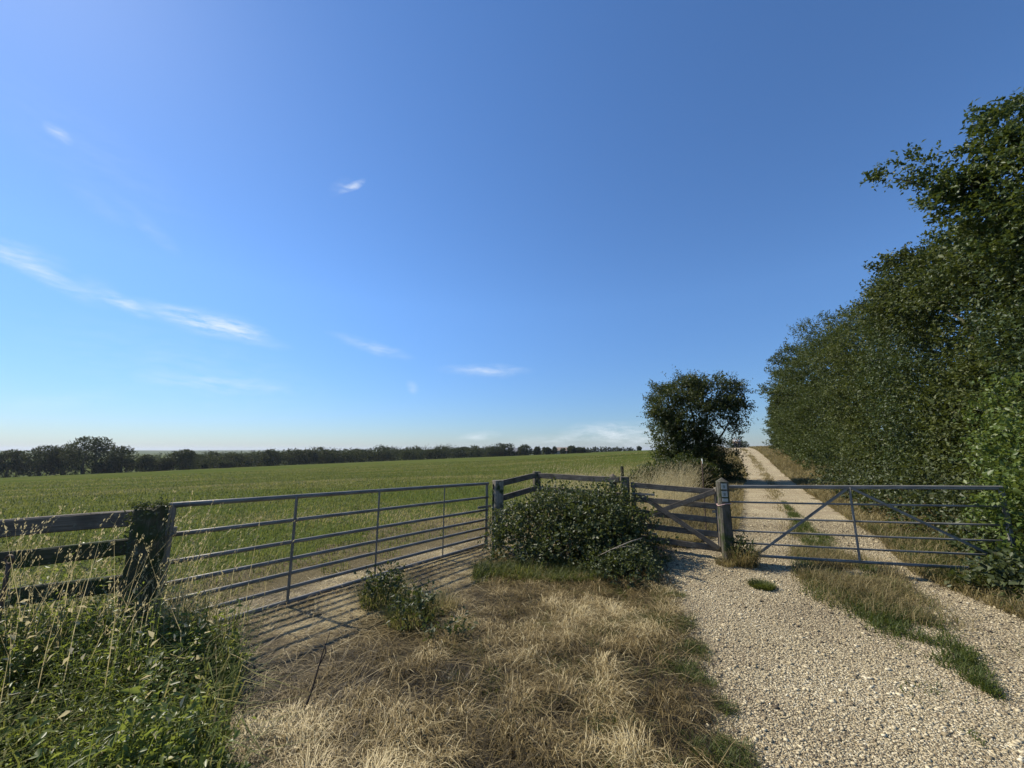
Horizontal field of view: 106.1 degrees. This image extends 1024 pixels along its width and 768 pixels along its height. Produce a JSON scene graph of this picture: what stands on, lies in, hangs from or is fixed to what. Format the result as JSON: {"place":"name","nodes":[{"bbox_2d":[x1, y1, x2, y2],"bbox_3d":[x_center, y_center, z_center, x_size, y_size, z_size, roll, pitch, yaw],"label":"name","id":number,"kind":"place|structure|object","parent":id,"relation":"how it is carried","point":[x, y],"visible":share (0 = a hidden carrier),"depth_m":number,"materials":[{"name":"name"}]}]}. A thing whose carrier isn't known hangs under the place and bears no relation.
{"place":"outdoors","nodes":[
{"label":"outdoors","id":0,"kind":"place"},
{"bbox_2d":[21,447,746,767],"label":"dry verge","id":1,"kind":"structure","parent":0,"point":[310,574],"depth_m":4.03,"materials":[{"name":"beige plant"}]},
{"bbox_2d":[0,554,14,619],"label":"iron pin","id":2,"kind":"object","parent":1,"relation":"on","point":[7,568],"visible":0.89,"depth_m":2.61,"materials":[{"name":"metal"}]},
{"bbox_2d":[0,731,38,767],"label":"dock plant","id":3,"kind":"object","parent":1,"relation":"on","point":[14,749],"visible":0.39,"depth_m":1.90,"materials":[{"name":"green plant"}]},
{"bbox_2d":[0,510,132,646],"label":"rail fence","id":4,"kind":"object","parent":1,"relation":"on","point":[74,522],"visible":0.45,"depth_m":2.95,"materials":[{"name":"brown wood"}]},
{"bbox_2d":[92,701,175,766],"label":"willowherb plant","id":5,"kind":"object","parent":1,"relation":"on","point":[122,745],"visible":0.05,"depth_m":1.89,"materials":[{"name":"green plant"}]},
{"bbox_2d":[111,496,175,642],"bbox_3d":[-2.975,1.700,3.045,0.354,1.539,0.334,-2,-10,11],"label":"mossy post","id":6,"kind":"object","parent":1,"relation":"on","point":[148,521],"visible":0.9,"depth_m":3.07,"materials":[{"name":"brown wood"}]},
{"bbox_2d":[157,482,490,627],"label":"field gate","id":7,"kind":"structure","parent":6,"relation":"attached to","point":[173,529],"depth_m":4.29,"materials":[{"name":"metal"}]},
{"bbox_2d":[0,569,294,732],"bbox_3d":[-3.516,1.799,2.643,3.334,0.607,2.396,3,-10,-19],"label":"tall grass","id":8,"kind":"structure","parent":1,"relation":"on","point":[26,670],"depth_m":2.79,"materials":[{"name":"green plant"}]},
{"bbox_2d":[0,490,299,716],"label":"tall dry grass","id":9,"kind":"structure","parent":1,"relation":"on","point":[117,593],"depth_m":2.76,"materials":[{"name":"beige plant"}]},
{"bbox_2d":[135,651,175,723],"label":"dock plant","id":10,"kind":"object","parent":1,"relation":"on","point":[148,661],"visible":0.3,"depth_m":2.32,"materials":[{"name":"green plant"}]},
{"bbox_2d":[0,533,327,767],"bbox_3d":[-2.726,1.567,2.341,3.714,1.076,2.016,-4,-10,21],"label":"weed bank","id":11,"kind":"structure","parent":1,"relation":"on","point":[155,713],"depth_m":2.17,"materials":[{"name":"green plant"}]},
{"bbox_2d":[0,587,213,739],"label":"withered leaves","id":12,"kind":"object","parent":11,"relation":"on","point":[71,649],"visible":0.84,"depth_m":2.23,"materials":[{"name":"plant"}]},
{"bbox_2d":[137,705,218,743],"bbox_3d":[-1.811,1.872,1.966,0.464,0.339,0.327,0,-10,0],"label":"willowherb plant","id":13,"kind":"object","parent":1,"relation":"on","point":[207,716],"visible":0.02,"depth_m":2.04,"materials":[{"name":"green plant"}]},
{"bbox_2d":[302,632,329,717],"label":"dead stalk","id":14,"kind":"object","parent":1,"relation":"on","point":[320,661],"visible":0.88,"depth_m":2.52,"materials":[{"name":"brown plant"}]},
{"bbox_2d":[337,560,422,611],"bbox_3d":[-1.376,2.161,4.160,0.889,0.482,0.950,-7,-12,34],"label":"weed tuft","id":15,"kind":"object","parent":1,"relation":"on","point":[392,587],"visible":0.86,"depth_m":4.08,"materials":[{"name":"green plant"}]},
{"bbox_2d":[378,578,448,632],"bbox_3d":[-0.972,2.130,3.740,0.813,0.397,0.897,0,-10,0],"label":"weed tuft","id":16,"kind":"object","parent":1,"relation":"on","point":[411,604],"visible":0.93,"depth_m":3.65,"materials":[{"name":"green plant"}]},
{"bbox_2d":[415,581,471,617],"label":"weed tuft","id":17,"kind":"object","parent":1,"relation":"on","point":[451,602],"visible":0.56,"depth_m":3.97,"materials":[{"name":"brown plant"}]},
{"bbox_2d":[417,606,477,650],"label":"weed tuft","id":18,"kind":"object","parent":1,"relation":"on","point":[442,628],"visible":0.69,"depth_m":3.32,"materials":[{"name":"green plant"}]},
{"bbox_2d":[492,480,503,547],"bbox_3d":[-0.254,2.377,6.619,0.194,1.410,0.175,6,-11,-30],"label":"gate post","id":19,"kind":"object","parent":1,"relation":"on","point":[497,493],"visible":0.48,"depth_m":6.63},
{"bbox_2d":[489,555,544,579],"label":"grass tuft","id":20,"kind":"object","parent":1,"relation":"on","point":[508,571],"visible":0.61,"depth_m":5.07,"materials":[{"name":"green plant"}]},
{"bbox_2d":[504,471,619,537],"bbox_3d":[0.857,2.422,7.192,2.072,1.516,1.170,0,-10,0],"label":"corner fence","id":21,"kind":"object","parent":1,"relation":"on","point":[536,476],"visible":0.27,"depth_m":7.25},
{"bbox_2d":[477,470,678,576],"bbox_3d":[0.940,2.178,5.904,2.771,1.715,2.356,7,-12,-36],"label":"bramble bush","id":22,"kind":"object","parent":1,"relation":"on","point":[577,513],"visible":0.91,"depth_m":5.76,"materials":[{"name":"green plant"}]},
{"bbox_2d":[599,538,641,555],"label":"dead branch","id":23,"kind":"object","parent":22,"relation":"attached to","point":[622,545],"visible":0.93,"depth_m":4.99,"materials":[{"name":"wood"}]},
{"bbox_2d":[511,460,717,525],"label":"seeding grass","id":24,"kind":"structure","parent":1,"relation":"on","point":[667,494],"depth_m":9.98,"materials":[{"name":"beige plant"}]},
{"bbox_2d":[572,537,664,590],"bbox_3d":[1.368,2.345,4.891,1.177,0.735,0.940,0,-10,0],"label":"bramble bush","id":25,"kind":"object","parent":1,"relation":"on","point":[603,561],"visible":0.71,"depth_m":4.83,"materials":[{"name":"green plant"}]},
{"bbox_2d":[620,466,623,475],"bbox_3d":[2.680,2.765,9.266,0.075,1.540,0.075,3,-10,-17],"label":"stub post","id":26,"kind":"object","parent":1,"relation":"on","point":[622,470],"visible":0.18,"depth_m":9.35,"materials":[{"name":"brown wood"}]},
{"bbox_2d":[620,476,630,539],"bbox_3d":[1.965,2.344,6.599,0.155,1.470,0.155,-5,-11,25],"label":"gate post","id":27,"kind":"object","parent":1,"relation":"on","point":[627,484],"visible":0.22,"depth_m":6.63,"materials":[{"name":"grey wood"}]},
{"bbox_2d":[630,482,721,552],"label":"wooden gate","id":28,"kind":"structure","parent":27,"relation":"attached to","point":[678,518],"depth_m":6.10,"materials":[{"name":"wood"}]},
{"bbox_2d":[627,449,722,492],"bbox_3d":[6.462,3.649,15.248,4.114,2.087,2.075,2,-10,-10],"label":"bush","id":29,"kind":"object","parent":1,"relation":"on","point":[690,460],"visible":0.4,"depth_m":15.00,"materials":[{"name":"beige plant"}]},
{"bbox_2d":[679,462,683,486],"bbox_3d":[6.223,3.613,14.092,0.095,1.500,0.095,3,-10,-17],"label":"stub post","id":30,"kind":"object","parent":1,"relation":"on","point":[680,464],"visible":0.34,"depth_m":14.14,"materials":[{"name":"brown wood"}]},
{"bbox_2d":[636,366,757,481],"bbox_3d":[9.611,2.141,19.607,6.466,6.535,4.134,0,-10,0],"label":"hawthorn tree","id":31,"kind":"object","parent":1,"relation":"on","point":[690,395],"visible":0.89,"depth_m":19.25,"materials":[{"name":"green plant"}]},
{"bbox_2d":[701,459,706,529],"bbox_3d":[3.664,2.217,7.323,0.060,1.565,0.046,5,-11,-26],"label":"metal stake","id":32,"kind":"object","parent":1,"relation":"on","point":[703,487],"visible":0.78,"depth_m":7.38,"materials":[{"name":"metal"}]},
{"bbox_2d":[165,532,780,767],"bbox_3d":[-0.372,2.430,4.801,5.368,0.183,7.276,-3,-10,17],"label":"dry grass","id":33,"kind":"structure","parent":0,"point":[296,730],"depth_m":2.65,"materials":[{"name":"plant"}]},
{"bbox_2d":[0,443,957,616],"bbox_3d":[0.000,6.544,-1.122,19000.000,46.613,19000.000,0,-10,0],"label":"ground","id":34,"kind":"structure","parent":0,"point":[56,477],"depth_m":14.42,"materials":[{"name":"green plant"}]},
{"bbox_2d":[0,449,31,477],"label":"tree","id":35,"kind":"object","parent":34,"relation":"on","point":[13,456],"visible":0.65,"depth_m":160.32,"materials":[{"name":"green plant"}]},
{"bbox_2d":[13,445,64,476],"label":"tree","id":36,"kind":"object","parent":34,"relation":"on","point":[36,468],"visible":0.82,"depth_m":161.76,"materials":[{"name":"green plant"}]},
{"bbox_2d":[42,445,83,474],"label":"tree","id":37,"kind":"object","parent":34,"relation":"on","point":[53,462],"visible":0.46,"depth_m":166.36,"materials":[{"name":"green plant"}]},
{"bbox_2d":[53,436,115,474],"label":"tree","id":38,"kind":"object","parent":34,"relation":"on","point":[82,459],"visible":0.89,"depth_m":166.07,"materials":[{"name":"green plant"}]},
{"bbox_2d":[90,461,122,473],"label":"field tree","id":39,"kind":"object","parent":34,"relation":"on","point":[100,466],"visible":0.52,"depth_m":165.34,"materials":[{"name":"green plant"}]},
{"bbox_2d":[104,445,139,472],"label":"tree","id":40,"kind":"object","parent":34,"relation":"on","point":[127,462],"visible":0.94,"depth_m":167.49,"materials":[{"name":"green plant"}]},
{"bbox_2d":[134,454,157,471],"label":"field tree","id":41,"kind":"object","parent":34,"relation":"on","point":[145,463],"visible":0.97,"depth_m":167.28,"materials":[{"name":"green plant"}]},
{"bbox_2d":[154,457,174,470],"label":"field tree","id":42,"kind":"object","parent":34,"relation":"on","point":[163,464],"visible":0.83,"depth_m":174.71,"materials":[{"name":"green plant"}]},
{"bbox_2d":[165,449,199,469],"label":"tree","id":43,"kind":"object","parent":34,"relation":"on","point":[189,455],"visible":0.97,"depth_m":179.48,"materials":[{"name":"green plant"}]},
{"bbox_2d":[199,463,209,468],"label":"field tree","id":44,"kind":"object","parent":34,"relation":"on","point":[203,465],"visible":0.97,"depth_m":185.39,"materials":[{"name":"green plant"}]},
{"bbox_2d":[216,460,233,467],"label":"field tree","id":45,"kind":"object","parent":34,"relation":"on","point":[225,464],"visible":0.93,"depth_m":189.62,"materials":[{"name":"green plant"}]},
{"bbox_2d":[132,443,635,471],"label":"distant woodland","id":46,"kind":"object","parent":34,"relation":"on","point":[270,457],"visible":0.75,"depth_m":232.93,"materials":[{"name":"green plant"}]},
{"bbox_2d":[485,446,499,456],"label":"skyline tree","id":47,"kind":"object","parent":34,"relation":"on","point":[492,452],"visible":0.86,"depth_m":241.91,"materials":[{"name":"green plant"}]},
{"bbox_2d":[495,443,514,455],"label":"skyline tree","id":48,"kind":"object","parent":34,"relation":"on","point":[502,448],"visible":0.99,"depth_m":240.88,"materials":[{"name":"green plant"}]},
{"bbox_2d":[510,448,518,455],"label":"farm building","id":49,"kind":"structure","parent":34,"relation":"on","point":[516,449],"depth_m":258.11,"materials":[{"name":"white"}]},
{"bbox_2d":[517,444,532,455],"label":"skyline tree","id":50,"kind":"object","parent":34,"relation":"on","point":[525,448],"visible":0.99,"depth_m":245.36,"materials":[{"name":"green plant"}]},
{"bbox_2d":[533,446,540,454],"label":"skyline tree","id":51,"kind":"object","parent":34,"relation":"on","point":[536,450],"visible":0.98,"depth_m":245.20,"materials":[{"name":"green plant"}]},
{"bbox_2d":[542,446,551,454],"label":"skyline tree","id":52,"kind":"object","parent":34,"relation":"on","point":[547,450],"visible":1,"depth_m":247.06,"materials":[{"name":"green plant"}]},
{"bbox_2d":[552,446,557,453],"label":"skyline tree","id":53,"kind":"object","parent":34,"relation":"on","point":[554,449],"visible":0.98,"depth_m":247.81,"materials":[{"name":"green plant"}]},
{"bbox_2d":[555,447,567,453],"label":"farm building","id":54,"kind":"structure","parent":34,"relation":"on","point":[558,450],"depth_m":255.55,"materials":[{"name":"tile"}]},
{"bbox_2d":[560,448,566,453],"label":"skyline tree","id":55,"kind":"object","parent":34,"relation":"on","point":[562,451],"visible":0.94,"depth_m":250.51,"materials":[{"name":"green plant"}]},
{"bbox_2d":[566,445,576,453],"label":"skyline tree","id":56,"kind":"object","parent":34,"relation":"on","point":[570,449],"visible":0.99,"depth_m":252.51,"materials":[{"name":"green plant"}]},
{"bbox_2d":[576,447,585,452],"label":"skyline tree","id":57,"kind":"object","parent":34,"relation":"on","point":[581,450],"visible":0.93,"depth_m":254.48,"materials":[{"name":"green plant"}]},
{"bbox_2d":[860,87,1023,278],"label":"oak tree","id":58,"kind":"object","parent":34,"relation":"on","point":[984,182],"visible":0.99,"depth_m":6.71,"materials":[{"name":"green plant"}]},
{"bbox_2d":[0,0,1023,450],"label":"sky","id":59,"kind":"structure","parent":0,"point":[225,224],"materials":[{"name":"blue"}]},
{"bbox_2d":[527,445,1023,633],"bbox_3d":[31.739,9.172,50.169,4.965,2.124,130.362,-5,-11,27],"label":"hedge verge","id":60,"kind":"structure","parent":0,"point":[913,542],"depth_m":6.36,"materials":[{"name":"plant"}]},
{"bbox_2d":[726,439,749,447],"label":"skyline bush","id":61,"kind":"object","parent":60,"relation":"on","point":[743,444],"visible":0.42,"depth_m":80.70,"materials":[{"name":"green plant"}]},
{"bbox_2d":[762,407,773,444],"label":"hedge tree","id":62,"kind":"object","parent":60,"relation":"on","point":[766,421],"visible":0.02,"depth_m":46.95,"materials":[{"name":"green plant"}]},
{"bbox_2d":[766,396,817,448],"bbox_3d":[28.542,3.829,39.123,7.133,6.687,7.490,0,-10,0],"label":"hedge tree","id":63,"kind":"object","parent":60,"relation":"on","point":[769,411],"visible":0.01,"depth_m":40.00,"materials":[{"name":"green plant"}]},
{"bbox_2d":[754,355,835,455],"bbox_3d":[22.618,2.078,31.220,8.472,8.963,7.939,4,-11,-24],"label":"hedge tree","id":64,"kind":"object","parent":60,"relation":"on","point":[777,398],"visible":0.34,"depth_m":30.50,"materials":[{"name":"green plant"}]},
{"bbox_2d":[765,329,869,470],"bbox_3d":[19.989,1.294,24.991,8.087,9.715,7.729,4,-11,-24],"label":"hedge tree","id":65,"kind":"object","parent":60,"relation":"on","point":[805,407],"visible":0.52,"depth_m":25.32,"materials":[{"name":"green plant"}]},
{"bbox_2d":[803,455,886,491],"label":"bramble clump","id":66,"kind":"object","parent":60,"relation":"on","point":[833,469],"visible":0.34,"depth_m":14.35,"materials":[{"name":"green plant"}]},
{"bbox_2d":[783,301,933,478],"bbox_3d":[17.183,0.626,19.422,6.085,9.691,6.320,0,-10,0],"label":"hedge tree","id":67,"kind":"object","parent":60,"relation":"on","point":[822,439],"visible":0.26,"depth_m":19.58,"materials":[{"name":"green plant"}]},
{"bbox_2d":[828,458,935,503],"bbox_3d":[11.322,3.106,11.504,2.950,1.781,2.625,0,-10,0],"label":"bramble clump","id":68,"kind":"object","parent":60,"relation":"on","point":[849,477],"visible":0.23,"depth_m":11.80,"materials":[{"name":"green plant"}]},
{"bbox_2d":[803,267,986,490],"bbox_3d":[14.413,-0.010,14.519,5.498,9.048,6.712,-9,-13,43],"label":"hedge tree","id":69,"kind":"object","parent":60,"relation":"on","point":[844,360],"visible":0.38,"depth_m":14.83,"materials":[{"name":"green plant"}]},
{"bbox_2d":[847,460,990,518],"bbox_3d":[9.898,2.741,9.200,3.028,1.972,2.540,0,-10,0],"label":"bramble clump","id":70,"kind":"object","parent":60,"relation":"on","point":[907,480],"visible":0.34,"depth_m":9.38,"materials":[{"name":"green plant"}]},
{"bbox_2d":[836,221,1020,497],"bbox_3d":[12.241,-0.453,11.338,6.109,8.504,5.706,4,-10,-21],"label":"hedge tree","id":71,"kind":"object","parent":60,"relation":"on","point":[878,375],"visible":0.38,"depth_m":11.15,"materials":[{"name":"green plant"}]},
{"bbox_2d":[850,189,1023,512],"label":"hedge tree","id":72,"kind":"object","parent":60,"relation":"on","point":[950,405],"visible":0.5,"depth_m":9.21,"materials":[{"name":"green plant"}]},
{"bbox_2d":[883,468,1023,533],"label":"bramble clump","id":73,"kind":"object","parent":60,"relation":"on","point":[938,511],"visible":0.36,"depth_m":7.46,"materials":[{"name":"green plant"}]},
{"bbox_2d":[928,558,990,592],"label":"grass tuft","id":74,"kind":"object","parent":60,"relation":"on","point":[958,580],"visible":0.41,"depth_m":4.58,"materials":[{"name":"green plant"}]},
{"bbox_2d":[917,190,1023,499],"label":"hedge tree","id":75,"kind":"object","parent":60,"relation":"on","point":[1013,321],"visible":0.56,"depth_m":7.13,"materials":[{"name":"green plant"}]},
{"bbox_2d":[932,488,1023,564],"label":"bramble clump","id":76,"kind":"object","parent":60,"relation":"on","point":[968,529],"visible":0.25,"depth_m":5.43,"materials":[{"name":"green plant"}]},
{"bbox_2d":[944,542,1023,605],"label":"bramble clump","id":77,"kind":"object","parent":60,"relation":"on","point":[1003,570],"visible":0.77,"depth_m":4.30,"materials":[{"name":"green plant"}]},
{"bbox_2d":[948,364,1023,562],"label":"hazel bush","id":78,"kind":"object","parent":60,"relation":"on","point":[1011,474],"visible":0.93,"depth_m":5.28,"materials":[{"name":"green plant"}]},
{"bbox_2d":[987,537,1023,579],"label":"bramble clump","id":79,"kind":"object","parent":60,"relation":"on","point":[1019,550],"visible":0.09,"depth_m":4.61,"materials":[{"name":"green plant"}]},
{"bbox_2d":[645,448,1023,767],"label":"gravel track","id":80,"kind":"structure","parent":0,"point":[791,495],"depth_m":3.01,"materials":[{"name":"beige gravel"}]},
{"bbox_2d":[239,500,1023,767],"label":"green grass","id":81,"kind":"structure","parent":80,"relation":"on","point":[982,681],"depth_m":3.43,"materials":[{"name":"green plant"}]},
{"bbox_2d":[716,477,733,561],"bbox_3d":[3.170,2.162,5.697,0.176,1.523,0.176,-2,-10,12],"label":"waymark post","id":82,"kind":"object","parent":80,"relation":"on","point":[724,510],"visible":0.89,"depth_m":5.68,"materials":[{"name":"grey wood"}]},
{"bbox_2d":[711,553,738,567],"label":"grass tuft","id":83,"kind":"object","parent":80,"relation":"on","point":[725,563],"visible":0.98,"depth_m":5.46,"materials":[{"name":"brown plant"}]},
{"bbox_2d":[714,531,780,568],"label":"grass tuft","id":84,"kind":"object","parent":80,"relation":"on","point":[746,557],"visible":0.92,"depth_m":5.43,"materials":[{"name":"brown plant"}]},
{"bbox_2d":[744,577,777,590],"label":"grass tuft","id":85,"kind":"object","parent":80,"relation":"on","point":[755,583],"visible":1,"depth_m":4.59,"materials":[{"name":"green plant"}]},
{"bbox_2d":[788,564,827,578],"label":"grass tuft","id":86,"kind":"object","parent":80,"relation":"on","point":[791,571],"visible":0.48,"depth_m":5.05,"materials":[{"name":"green plant"}]},
{"bbox_2d":[712,485,1015,569],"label":"field gate","id":87,"kind":"structure","parent":80,"relation":"on","point":[845,488],"depth_m":5.20,"materials":[{"name":"metal"}]}
]}

